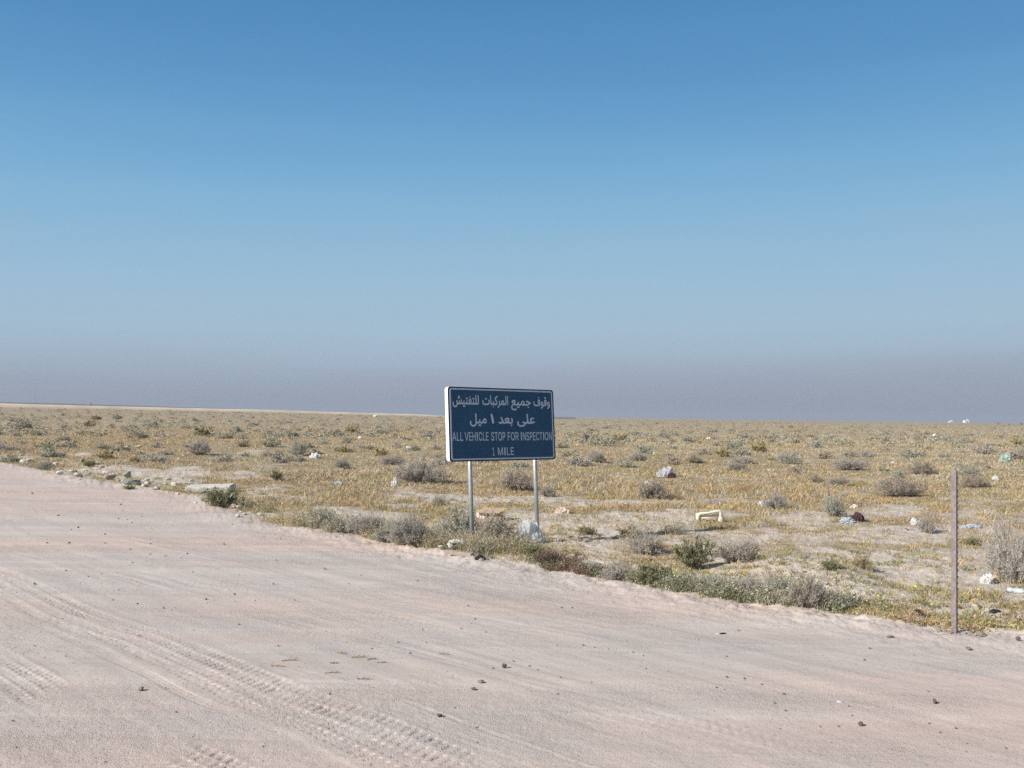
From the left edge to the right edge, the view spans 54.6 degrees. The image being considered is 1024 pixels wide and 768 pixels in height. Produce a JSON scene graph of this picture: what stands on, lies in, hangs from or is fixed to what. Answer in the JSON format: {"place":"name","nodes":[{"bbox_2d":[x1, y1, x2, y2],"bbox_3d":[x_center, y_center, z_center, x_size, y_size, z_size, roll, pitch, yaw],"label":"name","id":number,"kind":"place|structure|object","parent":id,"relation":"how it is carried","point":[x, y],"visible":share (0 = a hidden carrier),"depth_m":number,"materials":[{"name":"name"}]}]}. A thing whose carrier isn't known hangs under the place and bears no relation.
{"place":"outdoors","nodes":[
{"label":"outdoors","id":0,"kind":"place"},
{"bbox_2d":[0,462,1023,767],"bbox_3d":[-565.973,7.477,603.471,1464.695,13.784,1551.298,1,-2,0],"label":"dirt road","id":1,"kind":"structure","parent":0,"point":[118,646],"depth_m":7.71,"materials":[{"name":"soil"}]},
{"bbox_2d":[445,549,473,556],"bbox_3d":[-0.703,2.267,13.287,0.412,0.059,0.084,2,5,32],"label":"plank","id":2,"kind":"object","parent":1,"relation":"on","point":[458,553],"visible":1,"depth_m":13.26,"materials":[{"name":"beige wood"}]},
{"bbox_2d":[0,402,1023,636],"bbox_3d":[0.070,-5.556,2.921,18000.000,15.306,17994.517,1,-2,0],"label":"desert plain","id":3,"kind":"structure","parent":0,"point":[923,576],"depth_m":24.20,"materials":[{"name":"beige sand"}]},
{"bbox_2d":[0,454,20,461],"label":"desert shrub","id":4,"kind":"object","parent":3,"relation":"on","point":[11,458],"visible":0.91,"depth_m":36.27,"materials":[{"name":"green plant"}]},
{"bbox_2d":[0,442,21,450],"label":"desert shrub","id":5,"kind":"object","parent":3,"relation":"on","point":[2,447],"visible":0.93,"depth_m":45.65,"materials":[{"name":"grey plant"}]},
{"bbox_2d":[8,417,32,428],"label":"desert shrub","id":6,"kind":"object","parent":3,"relation":"on","point":[27,424],"visible":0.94,"depth_m":95.25,"materials":[{"name":"grey plant"}]},
{"bbox_2d":[35,459,54,469],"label":"desert shrub","id":7,"kind":"object","parent":3,"relation":"on","point":[45,466],"visible":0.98,"depth_m":31.81,"materials":[{"name":"green plant"}]},
{"bbox_2d":[33,440,63,447],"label":"desert shrub","id":8,"kind":"object","parent":3,"relation":"on","point":[44,445],"visible":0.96,"depth_m":49.71,"materials":[{"name":"green plant"}]},
{"bbox_2d":[35,447,66,457],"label":"desert shrub","id":9,"kind":"object","parent":3,"relation":"on","point":[51,452],"visible":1,"depth_m":40.00,"materials":[{"name":"green plant"}]},
{"bbox_2d":[94,440,113,448],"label":"desert shrub","id":10,"kind":"object","parent":3,"relation":"on","point":[100,446],"visible":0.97,"depth_m":49.08,"materials":[{"name":"grey plant"}]},
{"bbox_2d":[95,449,116,458],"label":"desert shrub","id":11,"kind":"object","parent":3,"relation":"on","point":[108,455],"visible":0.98,"depth_m":39.53,"materials":[{"name":"green plant"}]},
{"bbox_2d":[112,443,131,450],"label":"desert shrub","id":12,"kind":"object","parent":3,"relation":"on","point":[123,447],"visible":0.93,"depth_m":47.12,"materials":[{"name":"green plant"}]},
{"bbox_2d":[120,479,140,484],"bbox_3d":[-9.899,2.558,25.754,0.499,0.169,0.437,3,-10,-21],"label":"stone","id":13,"kind":"object","parent":3,"relation":"on","point":[127,481],"visible":0.91,"depth_m":25.59,"materials":[{"name":"beige stone"}]},
{"bbox_2d":[126,428,148,438],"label":"desert shrub","id":14,"kind":"object","parent":3,"relation":"on","point":[139,436],"visible":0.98,"depth_m":67.03,"materials":[{"name":"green plant"}]},
{"bbox_2d":[137,451,170,461],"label":"desert shrub","id":15,"kind":"object","parent":3,"relation":"on","point":[152,457],"visible":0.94,"depth_m":37.30,"materials":[{"name":"grey plant"}]},
{"bbox_2d":[186,436,211,454],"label":"desert shrub","id":16,"kind":"object","parent":3,"relation":"on","point":[198,448],"visible":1,"depth_m":43.94,"materials":[{"name":"grey plant"}]},
{"bbox_2d":[193,424,213,435],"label":"desert shrub","id":17,"kind":"object","parent":3,"relation":"on","point":[200,431],"visible":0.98,"depth_m":78.73,"materials":[{"name":"green plant"}]},
{"bbox_2d":[185,483,235,492],"bbox_3d":[-7.327,2.551,24.046,1.090,0.208,0.729,-1,1,-3],"label":"concrete slab","id":18,"kind":"object","parent":3,"relation":"on","point":[203,486],"depth_m":23.78,"materials":[{"name":"beige concrete"}]},
{"bbox_2d":[200,484,244,506],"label":"desert shrub","id":19,"kind":"object","parent":3,"relation":"on","point":[216,497],"visible":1,"depth_m":19.78,"materials":[{"name":"green plant"}]},
{"bbox_2d":[237,439,251,446],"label":"desert shrub","id":20,"kind":"object","parent":3,"relation":"on","point":[243,444],"visible":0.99,"depth_m":54.32,"materials":[{"name":"grey plant"}]},
{"bbox_2d":[258,432,282,446],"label":"desert shrub","id":21,"kind":"object","parent":3,"relation":"on","point":[269,444],"visible":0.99,"depth_m":55.65,"materials":[{"name":"green plant"}]},
{"bbox_2d":[269,467,283,479],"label":"desert shrub","id":22,"kind":"object","parent":3,"relation":"on","point":[274,476],"visible":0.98,"depth_m":28.11,"materials":[{"name":"green plant"}]},
{"bbox_2d":[265,450,299,462],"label":"desert shrub","id":23,"kind":"object","parent":3,"relation":"on","point":[280,458],"visible":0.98,"depth_m":37.60,"materials":[{"name":"grey plant"}]},
{"bbox_2d":[286,439,310,454],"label":"desert shrub","id":24,"kind":"object","parent":3,"relation":"on","point":[299,450],"visible":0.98,"depth_m":44.94,"materials":[{"name":"green plant"}]},
{"bbox_2d":[302,501,340,529],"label":"desert shrub","id":25,"kind":"object","parent":3,"relation":"on","point":[320,514],"visible":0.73,"depth_m":16.18,"materials":[{"name":"green plant"}]},
{"bbox_2d":[320,507,357,532],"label":"desert shrub","id":26,"kind":"object","parent":3,"relation":"on","point":[339,525],"visible":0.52,"depth_m":15.89,"materials":[{"name":"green plant"}]},
{"bbox_2d":[333,457,351,468],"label":"desert shrub","id":27,"kind":"object","parent":3,"relation":"on","point":[343,464],"visible":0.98,"depth_m":33.92,"materials":[{"name":"grey plant"}]},
{"bbox_2d":[341,507,386,534],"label":"desert shrub","id":28,"kind":"object","parent":3,"relation":"on","point":[365,519],"visible":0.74,"depth_m":15.43,"materials":[{"name":"grey plant"}]},
{"bbox_2d":[368,520,396,541],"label":"desert shrub","id":29,"kind":"object","parent":3,"relation":"on","point":[378,536],"visible":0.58,"depth_m":14.78,"materials":[{"name":"green plant"}]},
{"bbox_2d":[378,454,407,464],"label":"desert shrub","id":30,"kind":"object","parent":3,"relation":"on","point":[390,461],"visible":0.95,"depth_m":36.85,"materials":[{"name":"grey plant"}]},
{"bbox_2d":[383,506,432,545],"bbox_3d":[-1.511,2.071,14.414,0.781,0.634,0.842,1,-2,-13],"label":"desert shrub","id":31,"kind":"object","parent":3,"relation":"on","point":[403,529],"visible":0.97,"depth_m":14.28,"materials":[{"name":"grey plant"}]},
{"bbox_2d":[391,451,455,483],"bbox_3d":[-2.514,2.337,27.646,1.716,1.058,1.413,0,-2,19],"label":"desert shrub","id":32,"kind":"object","parent":3,"relation":"on","point":[414,471],"visible":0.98,"depth_m":27.59,"materials":[{"name":"grey plant"}]},
{"bbox_2d":[430,493,452,506],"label":"desert shrub","id":33,"kind":"object","parent":3,"relation":"on","point":[438,500],"visible":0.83,"depth_m":20.83,"materials":[{"name":"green plant"}]},
{"bbox_2d":[429,500,483,536],"bbox_3d":[-0.787,2.106,15.029,0.896,0.703,0.902,2,-2,-26],"label":"desert shrub","id":34,"kind":"object","parent":3,"relation":"on","point":[463,524],"visible":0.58,"depth_m":15.00,"materials":[{"name":"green plant"}]},
{"bbox_2d":[476,507,504,520],"bbox_3d":[-0.395,2.380,18.062,0.471,0.217,0.450,0,-2,14],"label":"cardboard box","id":35,"kind":"object","parent":3,"relation":"on","point":[499,510],"visible":0.66,"depth_m":17.95,"materials":[{"name":"brown cardboard"}]},
{"bbox_2d":[474,504,517,539],"bbox_3d":[-0.209,2.100,14.633,0.683,0.673,0.936,2,-2,-30],"label":"desert shrub","id":36,"kind":"object","parent":3,"relation":"on","point":[489,524],"visible":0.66,"depth_m":14.57,"materials":[{"name":"grey plant"}]},
{"bbox_2d":[445,387,555,537],"bbox_3d":[-0.138,1.400,14.663,1.995,2.670,0.152,2,-7,-39],"label":"road sign","id":37,"kind":"object","parent":3,"relation":"on","point":[494,424],"visible":0.99,"depth_m":14.61,"materials":[{"name":"blue metal"}]},
{"bbox_2d":[0,407,1023,448],"bbox_3d":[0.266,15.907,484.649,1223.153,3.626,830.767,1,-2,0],"label":"distant scrub","id":38,"kind":"object","parent":3,"relation":"on","point":[604,436],"visible":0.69,"depth_m":108.22,"materials":[{"name":"beige plant"}]},
{"bbox_2d":[6,460,1023,633],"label":"herbs","id":39,"kind":"object","parent":3,"relation":"on","point":[680,581],"visible":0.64,"depth_m":11.68,"materials":[{"name":"green plant"}]},
{"bbox_2d":[490,465,539,491],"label":"desert shrub","id":40,"kind":"object","parent":3,"relation":"on","point":[513,481],"visible":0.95,"depth_m":25.70,"materials":[{"name":"grey plant"}]},
{"bbox_2d":[510,519,547,542],"bbox_3d":[0.240,2.216,15.014,0.494,0.384,0.520,0,-2,27],"label":"rock","id":41,"kind":"object","parent":3,"relation":"on","point":[525,525],"visible":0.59,"depth_m":14.90,"materials":[{"name":"white stone"}]},
{"bbox_2d":[525,544,540,555],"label":"desert shrub","id":42,"kind":"object","parent":3,"relation":"on","point":[532,549],"visible":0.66,"depth_m":13.27,"materials":[{"name":"green plant"}]},
{"bbox_2d":[538,483,555,495],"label":"desert shrub","id":43,"kind":"object","parent":3,"relation":"on","point":[545,491],"visible":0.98,"depth_m":23.61,"materials":[{"name":"grey plant"}]},
{"bbox_2d":[531,547,590,563],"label":"desert shrub","id":44,"kind":"object","parent":3,"relation":"on","point":[558,556],"visible":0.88,"depth_m":12.59,"materials":[{"name":"red plant"}]},
{"bbox_2d":[554,507,569,513],"bbox_3d":[0.977,2.475,19.425,0.338,0.150,0.237,0,-2,10],"label":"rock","id":45,"kind":"object","parent":3,"relation":"on","point":[561,509],"visible":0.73,"depth_m":19.35,"materials":[{"name":"beige stone"}]},
{"bbox_2d":[559,449,579,456],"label":"desert shrub","id":46,"kind":"object","parent":3,"relation":"on","point":[563,453],"visible":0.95,"depth_m":48.40,"materials":[{"name":"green plant"}]},
{"bbox_2d":[563,454,593,465],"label":"desert shrub","id":47,"kind":"object","parent":3,"relation":"on","point":[579,461],"visible":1,"depth_m":38.58,"materials":[{"name":"grey plant"}]},
{"bbox_2d":[576,525,596,534],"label":"desert shrub","id":48,"kind":"object","parent":3,"relation":"on","point":[587,531],"visible":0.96,"depth_m":16.01,"materials":[{"name":"green plant"}]},
{"bbox_2d":[585,448,605,462],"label":"desert shrub","id":49,"kind":"object","parent":3,"relation":"on","point":[596,457],"visible":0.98,"depth_m":41.41,"materials":[{"name":"grey plant"}]},
{"bbox_2d":[587,435,619,445],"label":"desert shrub","id":50,"kind":"object","parent":3,"relation":"on","point":[605,442],"visible":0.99,"depth_m":66.22,"materials":[{"name":"green plant"}]},
{"bbox_2d":[599,558,634,581],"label":"desert shrub","id":51,"kind":"object","parent":3,"relation":"on","point":[616,574],"visible":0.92,"depth_m":11.31,"materials":[{"name":"grey plant"}]},
{"bbox_2d":[614,458,637,466],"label":"desert shrub","id":52,"kind":"object","parent":3,"relation":"on","point":[626,463],"visible":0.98,"depth_m":38.06,"materials":[{"name":"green plant"}]},
{"bbox_2d":[616,522,642,537],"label":"desert shrub","id":53,"kind":"object","parent":3,"relation":"on","point":[624,531],"visible":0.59,"depth_m":15.69,"materials":[{"name":"green plant"}]},
{"bbox_2d":[627,452,648,460],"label":"desert shrub","id":54,"kind":"object","parent":3,"relation":"on","point":[638,457],"visible":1,"depth_m":44.03,"materials":[{"name":"grey plant"}]},
{"bbox_2d":[620,526,665,554],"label":"desert shrub","id":55,"kind":"object","parent":3,"relation":"on","point":[637,545],"visible":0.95,"depth_m":13.80,"materials":[{"name":"grey plant"}]},
{"bbox_2d":[635,444,656,452],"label":"desert shrub","id":56,"kind":"object","parent":3,"relation":"on","point":[643,449],"visible":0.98,"depth_m":52.23,"materials":[{"name":"green plant"}]},
{"bbox_2d":[626,557,673,582],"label":"desert shrub","id":57,"kind":"object","parent":3,"relation":"on","point":[647,571],"visible":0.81,"depth_m":11.07,"materials":[{"name":"green plant"}]},
{"bbox_2d":[635,477,671,498],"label":"desert shrub","id":58,"kind":"object","parent":3,"relation":"on","point":[658,490],"visible":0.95,"depth_m":23.26,"materials":[{"name":"grey plant"}]},
{"bbox_2d":[656,466,675,477],"bbox_3d":[4.979,2.838,31.955,0.698,0.370,0.489,1,-2,3],"label":"plastic bag","id":59,"kind":"object","parent":3,"relation":"on","point":[664,472],"visible":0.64,"depth_m":31.81,"materials":[{"name":"white plastic"}]},
{"bbox_2d":[326,490,1018,622],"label":"yellow wildflowers","id":60,"kind":"object","parent":3,"relation":"on","point":[705,553],"visible":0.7,"depth_m":15.46,"materials":[{"name":"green plant"}]},
{"bbox_2d":[663,454,681,463],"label":"desert shrub","id":61,"kind":"object","parent":3,"relation":"on","point":[674,461],"visible":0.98,"depth_m":41.03,"materials":[{"name":"grey plant"}]},
{"bbox_2d":[662,523,690,534],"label":"desert shrub","id":62,"kind":"object","parent":3,"relation":"on","point":[675,530],"visible":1,"depth_m":16.22,"materials":[{"name":"green plant"}]},
{"bbox_2d":[684,454,702,462],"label":"desert shrub","id":63,"kind":"object","parent":3,"relation":"on","point":[693,459],"visible":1,"depth_m":42.28,"materials":[{"name":"grey plant"}]},
{"bbox_2d":[672,534,716,568],"bbox_3d":[2.267,2.122,12.618,0.712,0.523,0.569,2,-2,-37],"label":"desert shrub","id":64,"kind":"object","parent":3,"relation":"on","point":[691,557],"visible":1,"depth_m":12.55,"materials":[{"name":"green plant"}]},
{"bbox_2d":[686,575,732,595],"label":"desert shrub","id":65,"kind":"object","parent":3,"relation":"on","point":[713,578],"visible":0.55,"depth_m":10.70,"materials":[{"name":"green plant"}]},
{"bbox_2d":[696,509,722,521],"bbox_3d":[3.593,2.412,18.174,0.503,0.240,0.206,1,-2,-10],"label":"plastic crate","id":66,"kind":"object","parent":3,"relation":"on","point":[711,514],"visible":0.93,"depth_m":18.13,"materials":[{"name":"beige plastic"}]},
{"bbox_2d":[712,445,730,456],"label":"desert shrub","id":67,"kind":"object","parent":3,"relation":"on","point":[721,453],"visible":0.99,"depth_m":49.83,"materials":[{"name":"green plant"}]},
{"bbox_2d":[721,439,744,448],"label":"desert shrub","id":68,"kind":"object","parent":3,"relation":"on","point":[736,444],"visible":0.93,"depth_m":62.29,"materials":[{"name":"green plant"}]},
{"bbox_2d":[704,532,765,562],"bbox_3d":[2.878,2.128,12.787,0.807,0.400,0.631,0,-2,16],"label":"desert shrub","id":69,"kind":"object","parent":3,"relation":"on","point":[734,553],"visible":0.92,"depth_m":12.74,"materials":[{"name":"grey plant"}]},
{"bbox_2d":[724,446,751,455],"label":"desert shrub","id":70,"kind":"object","parent":3,"relation":"on","point":[738,452],"visible":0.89,"depth_m":51.82,"materials":[{"name":"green plant"}]},
{"bbox_2d":[725,460,751,470],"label":"desert shrub","id":71,"kind":"object","parent":3,"relation":"on","point":[740,466],"visible":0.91,"depth_m":36.60,"materials":[{"name":"grey plant"}]},
{"bbox_2d":[730,455,755,463],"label":"desert shrub","id":72,"kind":"object","parent":3,"relation":"on","point":[747,461],"visible":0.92,"depth_m":42.71,"materials":[{"name":"grey plant"}]},
{"bbox_2d":[732,572,763,594],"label":"desert shrub","id":73,"kind":"object","parent":3,"relation":"on","point":[749,582],"visible":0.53,"depth_m":10.51,"materials":[{"name":"grey plant"}]},
{"bbox_2d":[750,439,767,451],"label":"desert shrub","id":74,"kind":"object","parent":3,"relation":"on","point":[760,446],"visible":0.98,"depth_m":57.67,"materials":[{"name":"green plant"}]},
{"bbox_2d":[760,488,788,509],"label":"desert shrub","id":75,"kind":"object","parent":3,"relation":"on","point":[776,501],"visible":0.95,"depth_m":21.13,"materials":[{"name":"grey plant"}]},
{"bbox_2d":[760,564,795,594],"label":"desert shrub","id":76,"kind":"object","parent":3,"relation":"on","point":[770,583],"visible":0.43,"depth_m":10.36,"materials":[{"name":"green plant"}]},
{"bbox_2d":[773,450,804,463],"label":"desert shrub","id":77,"kind":"object","parent":3,"relation":"on","point":[786,458],"visible":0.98,"depth_m":42.81,"materials":[{"name":"green plant"}]},
{"bbox_2d":[774,568,830,607],"bbox_3d":[2.952,2.056,9.972,0.502,0.441,0.506,2,-2,-34],"label":"desert shrub","id":78,"kind":"object","parent":3,"relation":"on","point":[806,591],"visible":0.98,"depth_m":9.89,"materials":[{"name":"grey plant"}]},
{"bbox_2d":[810,449,833,458],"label":"desert shrub","id":79,"kind":"object","parent":3,"relation":"on","point":[826,454],"visible":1,"depth_m":48.92,"materials":[{"name":"grey plant"}]},
{"bbox_2d":[821,557,840,568],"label":"desert shrub","id":80,"kind":"object","parent":3,"relation":"on","point":[827,564],"visible":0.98,"depth_m":11.84,"materials":[{"name":"green plant"}]},
{"bbox_2d":[820,487,848,516],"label":"desert shrub","id":81,"kind":"object","parent":3,"relation":"on","point":[831,506],"visible":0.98,"depth_m":19.32,"materials":[{"name":"green plant"}]},
{"bbox_2d":[825,475,853,485],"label":"desert shrub","id":82,"kind":"object","parent":3,"relation":"on","point":[833,481],"visible":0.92,"depth_m":28.50,"materials":[{"name":"grey plant"}]},
{"bbox_2d":[834,450,857,456],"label":"desert shrub","id":83,"kind":"object","parent":3,"relation":"on","point":[850,453],"visible":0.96,"depth_m":52.29,"materials":[{"name":"grey plant"}]},
{"bbox_2d":[839,517,854,523],"bbox_3d":[6.213,2.530,18.425,0.309,0.119,0.216,1,-2,-11],"label":"plastic bag","id":84,"kind":"object","parent":3,"relation":"on","point":[848,520],"visible":0.88,"depth_m":18.37,"materials":[{"name":"white plastic"}]},
{"bbox_2d":[829,455,871,469],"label":"desert shrub","id":85,"kind":"object","parent":3,"relation":"on","point":[847,464],"visible":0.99,"depth_m":38.01,"materials":[{"name":"grey plant"}]},
{"bbox_2d":[851,512,864,520],"bbox_3d":[6.501,2.496,18.669,0.265,0.169,0.185,1,-2,-10],"label":"cloth bundle","id":86,"kind":"object","parent":3,"relation":"on","point":[857,516],"visible":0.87,"depth_m":18.63,"materials":[{"name":"brown fabric"}]},
{"bbox_2d":[853,553,874,568],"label":"desert shrub","id":87,"kind":"object","parent":3,"relation":"on","point":[861,564],"visible":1,"depth_m":12.13,"materials":[{"name":"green plant"}]},
{"bbox_2d":[854,450,878,456],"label":"desert shrub","id":88,"kind":"object","parent":3,"relation":"on","point":[869,454],"visible":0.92,"depth_m":52.07,"materials":[{"name":"grey plant"}]},
{"bbox_2d":[891,469,905,477],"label":"desert shrub","id":89,"kind":"object","parent":3,"relation":"on","point":[898,474],"visible":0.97,"depth_m":32.91,"materials":[{"name":"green plant"}]},
{"bbox_2d":[868,475,932,496],"bbox_3d":[9.709,2.562,24.789,1.568,0.590,1.331,1,-2,-3],"label":"desert shrub","id":90,"kind":"object","parent":3,"relation":"on","point":[894,490],"visible":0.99,"depth_m":24.67,"materials":[{"name":"grey plant"}]},
{"bbox_2d":[899,448,926,457],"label":"desert shrub","id":91,"kind":"object","parent":3,"relation":"on","point":[907,455],"visible":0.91,"depth_m":51.83,"materials":[{"name":"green plant"}]},
{"bbox_2d":[904,460,940,474],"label":"desert shrub","id":92,"kind":"object","parent":3,"relation":"on","point":[920,468],"visible":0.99,"depth_m":35.06,"materials":[{"name":"grey plant"}]},
{"bbox_2d":[914,512,940,532],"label":"desert shrub","id":93,"kind":"object","parent":3,"relation":"on","point":[925,526],"visible":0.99,"depth_m":17.17,"materials":[{"name":"grey plant"}]},
{"bbox_2d":[951,471,957,633],"bbox_3d":[3.963,1.654,8.875,0.067,1.754,0.030,1,-2,-4],"label":"fence post","id":94,"kind":"object","parent":3,"relation":"on","point":[954,551],"visible":0.98,"depth_m":8.88,"materials":[{"name":"grey metal"}]},
{"bbox_2d":[955,463,982,476],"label":"desert shrub","id":95,"kind":"object","parent":3,"relation":"on","point":[968,472],"visible":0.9,"depth_m":34.03,"materials":[{"name":"grey plant"}]},
{"bbox_2d":[962,536,986,544],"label":"desert shrub","id":96,"kind":"object","parent":3,"relation":"on","point":[973,540],"visible":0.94,"depth_m":15.64,"materials":[{"name":"green plant"}]},
{"bbox_2d":[958,474,993,487],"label":"desert shrub","id":97,"kind":"object","parent":3,"relation":"on","point":[979,482],"visible":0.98,"depth_m":29.04,"materials":[{"name":"grey plant"}]},
{"bbox_2d":[980,573,993,584],"bbox_3d":[5.567,2.283,11.626,0.165,0.150,0.116,1,-2,-1],"label":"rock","id":98,"kind":"object","parent":3,"relation":"on","point":[986,578],"visible":0.95,"depth_m":11.60,"materials":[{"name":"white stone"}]},
{"bbox_2d":[969,442,1005,453],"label":"desert shrub","id":99,"kind":"object","parent":3,"relation":"on","point":[986,450],"visible":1,"depth_m":57.90,"materials":[{"name":"grey plant"}]},
{"bbox_2d":[972,515,1023,583],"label":"desert shrub","id":100,"kind":"object","parent":3,"relation":"on","point":[1010,565],"visible":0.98,"depth_m":11.92,"materials":[{"name":"grey plant"}]},
{"bbox_2d":[999,453,1012,461],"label":"plastic sheet","id":101,"kind":"object","parent":3,"relation":"on","point":[1006,457],"visible":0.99,"depth_m":47.20,"materials":[{"name":"green plastic"}]},
{"bbox_2d":[1009,446,1023,458],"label":"desert shrub","id":102,"kind":"object","parent":3,"relation":"on","point":[1018,453],"visible":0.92,"depth_m":50.24,"materials":[{"name":"grey plant"}]},
{"bbox_2d":[0,0,1023,422],"label":"sky","id":103,"kind":"structure","parent":0,"point":[697,209],"materials":[{"name":"blue"}]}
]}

